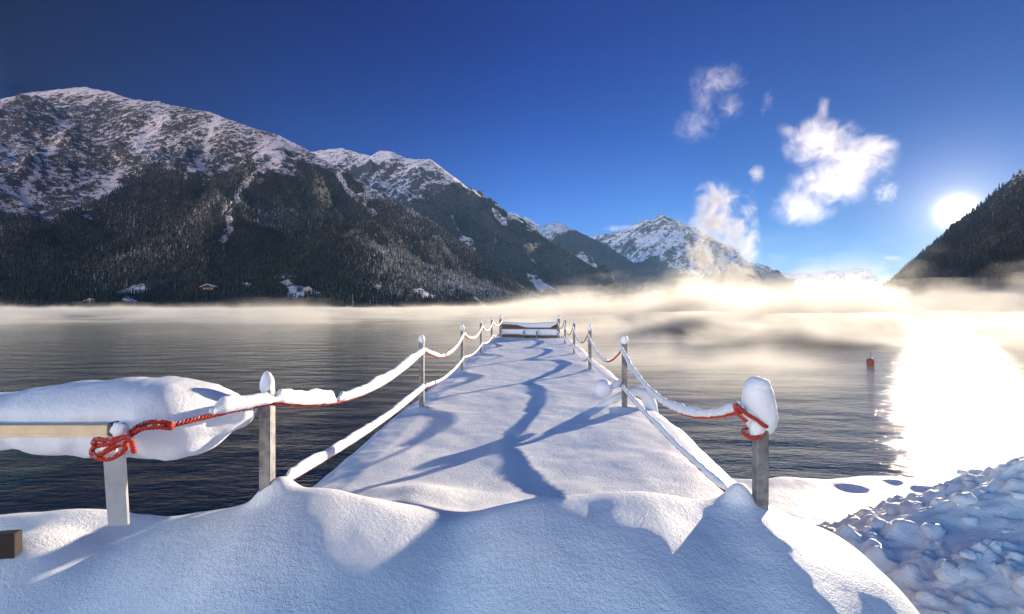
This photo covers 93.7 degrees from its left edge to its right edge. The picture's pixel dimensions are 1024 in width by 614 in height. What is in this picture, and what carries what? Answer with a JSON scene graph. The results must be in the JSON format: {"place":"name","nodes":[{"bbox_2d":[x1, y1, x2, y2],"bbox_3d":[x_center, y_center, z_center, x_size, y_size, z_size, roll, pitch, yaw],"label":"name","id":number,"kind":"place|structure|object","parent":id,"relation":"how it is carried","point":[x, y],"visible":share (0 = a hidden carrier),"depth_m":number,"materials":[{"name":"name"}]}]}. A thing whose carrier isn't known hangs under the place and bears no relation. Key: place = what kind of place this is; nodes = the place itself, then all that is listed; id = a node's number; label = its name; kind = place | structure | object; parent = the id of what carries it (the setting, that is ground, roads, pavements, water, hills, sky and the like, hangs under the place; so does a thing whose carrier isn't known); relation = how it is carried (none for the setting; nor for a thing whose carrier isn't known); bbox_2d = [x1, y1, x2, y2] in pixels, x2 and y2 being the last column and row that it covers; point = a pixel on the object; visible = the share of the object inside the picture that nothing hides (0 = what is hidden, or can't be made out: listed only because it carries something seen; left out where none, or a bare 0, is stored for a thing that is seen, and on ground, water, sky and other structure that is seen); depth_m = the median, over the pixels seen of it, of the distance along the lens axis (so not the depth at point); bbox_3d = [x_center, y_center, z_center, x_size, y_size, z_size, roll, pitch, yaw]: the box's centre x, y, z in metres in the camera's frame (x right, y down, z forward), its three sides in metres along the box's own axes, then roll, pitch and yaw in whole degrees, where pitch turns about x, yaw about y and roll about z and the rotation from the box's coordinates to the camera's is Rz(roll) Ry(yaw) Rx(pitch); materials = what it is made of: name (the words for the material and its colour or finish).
{"place":"outdoors","nodes":[
{"label":"outdoors","id":0,"kind":"place"},
{"bbox_2d":[0,87,580,308],"bbox_3d":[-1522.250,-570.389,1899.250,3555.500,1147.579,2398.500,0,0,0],"label":"mountain","id":1,"kind":"structure","parent":0,"point":[49,139],"depth_m":1730.92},
{"bbox_2d":[120,298,135,303],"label":"house","id":2,"kind":"structure","parent":1,"relation":"on","point":[124,300],"depth_m":901.97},
{"bbox_2d":[200,284,217,290],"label":"house","id":3,"kind":"structure","parent":1,"relation":"on","point":[210,287],"depth_m":1001.17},
{"bbox_2d":[0,131,580,307],"bbox_3d":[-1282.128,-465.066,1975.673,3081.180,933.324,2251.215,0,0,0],"label":"forest","id":4,"kind":"object","parent":1,"relation":"on","point":[77,291],"visible":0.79,"depth_m":1238.56,"materials":[{"name":"green plant"}]},
{"bbox_2d":[0,476,919,613],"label":"snow ground","id":5,"kind":"structure","parent":0,"point":[282,545],"depth_m":2.09,"materials":[{"name":"white snow"}]},
{"bbox_2d":[0,529,21,558],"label":"plank","id":6,"kind":"object","parent":5,"relation":"on","point":[10,544],"visible":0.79,"depth_m":2.11,"materials":[{"name":"brown wood"}]},
{"bbox_2d":[0,376,257,525],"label":"shore rail","id":7,"kind":"object","parent":5,"relation":"on","point":[75,418],"visible":0.91,"depth_m":2.09,"materials":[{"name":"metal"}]},
{"bbox_2d":[0,307,1023,515],"bbox_3d":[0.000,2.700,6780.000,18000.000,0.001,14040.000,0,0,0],"label":"lake water","id":8,"kind":"structure","parent":0,"point":[934,392],"depth_m":20.09,"materials":[{"name":"grey liquid"}]},
{"bbox_2d":[311,337,736,502],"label":"jetty","id":9,"kind":"object","parent":8,"relation":"in","point":[508,419],"visible":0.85,"depth_m":4.52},
{"bbox_2d":[259,371,274,491],"bbox_3d":[-1.267,0.956,2.483,0.072,1.248,0.075,0,0,0],"label":"railing post","id":10,"kind":"object","parent":9,"relation":"on","point":[267,444],"visible":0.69,"depth_m":2.46,"materials":[{"name":"wood"}]},
{"bbox_2d":[418,335,424,406],"bbox_3d":[-1.123,0.961,5.970,0.085,1.238,0.081,0,0,0],"label":"railing post","id":11,"kind":"object","parent":9,"relation":"on","point":[421,339],"visible":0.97,"depth_m":5.94,"materials":[{"name":"wood"}]},
{"bbox_2d":[460,324,463,369],"bbox_3d":[-0.980,0.959,9.458,0.081,1.242,0.081,0,0,0],"label":"railing post","id":12,"kind":"object","parent":9,"relation":"on","point":[462,344],"visible":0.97,"depth_m":9.43,"materials":[{"name":"wood"}]},
{"bbox_2d":[88,321,501,461],"bbox_3d":[-0.842,0.593,10.812,0.471,0.371,17.963,0,0,4],"label":"rope","id":13,"kind":"object","parent":12,"relation":"attached to","point":[123,434],"visible":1,"depth_m":2.34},
{"bbox_2d":[285,331,501,479],"bbox_3d":[-0.856,0.999,11.180,0.124,0.228,17.233,0,0,3],"label":"rope","id":14,"kind":"object","parent":12,"relation":"attached to","point":[307,464],"visible":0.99,"depth_m":3.57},
{"bbox_2d":[479,320,481,352],"bbox_3d":[-0.836,0.969,12.946,0.082,1.222,0.079,0,0,0],"label":"railing post","id":15,"kind":"object","parent":9,"relation":"on","point":[480,322],"visible":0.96,"depth_m":12.92,"materials":[{"name":"wood"}]},
{"bbox_2d":[491,317,492,342],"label":"railing post","id":16,"kind":"object","parent":9,"relation":"on","point":[491,330],"visible":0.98,"depth_m":16.41,"materials":[{"name":"wood"}]},
{"bbox_2d":[499,315,559,337],"bbox_3d":[0.714,0.967,19.676,2.523,1.266,0.349,0,0,2],"label":"wooden barrier","id":17,"kind":"object","parent":9,"relation":"on","point":[531,330],"visible":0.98,"depth_m":19.63,"materials":[{"name":"wood"}]},
{"bbox_2d":[564,317,565,342],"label":"railing post","id":18,"kind":"object","parent":9,"relation":"on","point":[564,329],"visible":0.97,"depth_m":16.30,"materials":[{"name":"wood"}]},
{"bbox_2d":[573,321,574,352],"bbox_3d":[1.659,0.971,12.843,0.080,1.219,0.081,0,0,0],"label":"railing post","id":19,"kind":"object","parent":9,"relation":"on","point":[574,336],"visible":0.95,"depth_m":12.81,"materials":[{"name":"wood"}]},
{"bbox_2d":[588,324,591,368],"bbox_3d":[1.518,0.956,9.354,0.084,1.248,0.081,0,0,0],"label":"railing post","id":20,"kind":"object","parent":9,"relation":"on","point":[590,345],"visible":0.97,"depth_m":9.33,"materials":[{"name":"wood"}]},
{"bbox_2d":[620,335,627,406],"bbox_3d":[1.374,0.962,5.867,0.096,1.237,0.094,0,0,0],"label":"railing post","id":21,"kind":"object","parent":9,"relation":"on","point":[624,340],"visible":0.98,"depth_m":5.84,"materials":[{"name":"wood"}]},
{"bbox_2d":[594,379,621,397],"bbox_3d":[1.152,0.977,5.812,0.216,0.218,0.391,0,0,44],"label":"float","id":22,"kind":"object","parent":21,"relation":"attached to","point":[603,388],"visible":0.98,"depth_m":5.69,"materials":[{"name":"white plastic"}]},
{"bbox_2d":[557,330,727,491],"bbox_3d":[1.555,1.070,11.191,0.065,0.276,17.012,0,0,2],"label":"rope","id":23,"kind":"object","parent":21,"relation":"attached to","point":[718,482],"visible":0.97,"depth_m":3.86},
{"bbox_2d":[596,386,657,412],"bbox_3d":[1.449,1.238,6.099,0.824,0.465,0.194,0,0,-7],"label":"ladder handrail","id":24,"kind":"object","parent":9,"relation":"attached to","point":[644,396],"visible":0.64,"depth_m":6.05,"materials":[{"name":"metal"}]},
{"bbox_2d":[741,376,777,509],"bbox_3d":[1.243,0.964,2.406,0.164,1.232,0.153,0,0,0],"label":"railing post","id":25,"kind":"object","parent":9,"relation":"on","point":[758,400],"visible":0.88,"depth_m":2.35,"materials":[{"name":"wood"}]},
{"bbox_2d":[557,321,768,439],"bbox_3d":[1.584,0.654,10.998,0.235,0.380,17.396,0,0,3],"label":"rope","id":26,"kind":"object","parent":25,"relation":"attached to","point":[729,409],"visible":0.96,"depth_m":3.12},
{"bbox_2d":[866,352,873,364],"bbox_3d":[16.875,2.461,22.600,0.300,0.639,0.300,0,0,0],"label":"buoy","id":27,"kind":"object","parent":8,"relation":"on","point":[870,361],"visible":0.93,"depth_m":22.51,"materials":[{"name":"red paint"}]},
{"bbox_2d":[0,0,1023,281],"label":"sky","id":28,"kind":"structure","parent":0,"point":[799,136],"materials":[{"name":"blue"}]},
{"bbox_2d":[312,148,716,307],"bbox_3d":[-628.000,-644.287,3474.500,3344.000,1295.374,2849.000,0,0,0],"label":"mountain","id":29,"kind":"structure","parent":0,"point":[402,180],"depth_m":3188.20,"materials":[{"name":"white snow"}]},
{"bbox_2d":[409,181,713,306],"bbox_3d":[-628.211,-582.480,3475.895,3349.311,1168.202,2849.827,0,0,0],"label":"forest","id":30,"kind":"object","parent":29,"relation":"on","point":[583,304],"visible":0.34,"depth_m":3010.03,"materials":[{"name":"green plant"}]},
{"bbox_2d":[508,212,705,306],"bbox_3d":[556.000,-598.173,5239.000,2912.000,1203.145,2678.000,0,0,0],"label":"mountain","id":31,"kind":"structure","parent":0,"point":[644,285],"depth_m":4773.86,"materials":[{"name":"white snow"}]},
{"bbox_2d":[591,214,834,306],"bbox_3d":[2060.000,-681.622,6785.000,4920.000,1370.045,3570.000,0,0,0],"label":"mountain","id":32,"kind":"structure","parent":0,"point":[698,265],"depth_m":5850.81,"materials":[{"name":"white snow"}]},
{"bbox_2d":[706,268,885,306],"bbox_3d":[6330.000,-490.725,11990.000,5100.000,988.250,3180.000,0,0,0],"label":"mountain","id":33,"kind":"structure","parent":0,"point":[837,288],"depth_m":11459.33,"materials":[{"name":"white snow"}]},
{"bbox_2d":[732,476,956,524],"bbox_3d":[15.520,2.627,-0.170,28.933,0.846,14.085,0,0,0],"label":"snow shelf","id":34,"kind":"object","parent":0,"point":[813,501],"visible":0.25,"depth_m":5.88,"materials":[{"name":"white snow"}]},
{"bbox_2d":[815,455,1023,613],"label":"snow pile","id":35,"kind":"object","parent":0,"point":[955,545],"visible":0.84,"depth_m":3.16,"materials":[{"name":"white snow"}]},
{"bbox_2d":[840,169,1023,307],"bbox_3d":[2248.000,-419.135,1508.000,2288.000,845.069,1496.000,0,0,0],"label":"mountain","id":36,"kind":"structure","parent":0,"point":[981,298],"depth_m":1358.52,"materials":[{"name":"green plant"}]},
{"bbox_2d":[843,169,1023,307],"bbox_3d":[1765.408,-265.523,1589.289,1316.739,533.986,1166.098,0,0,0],"label":"forest","id":37,"kind":"object","parent":36,"relation":"on","point":[890,284],"visible":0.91,"depth_m":1412.62,"materials":[{"name":"green plant"}]}
]}

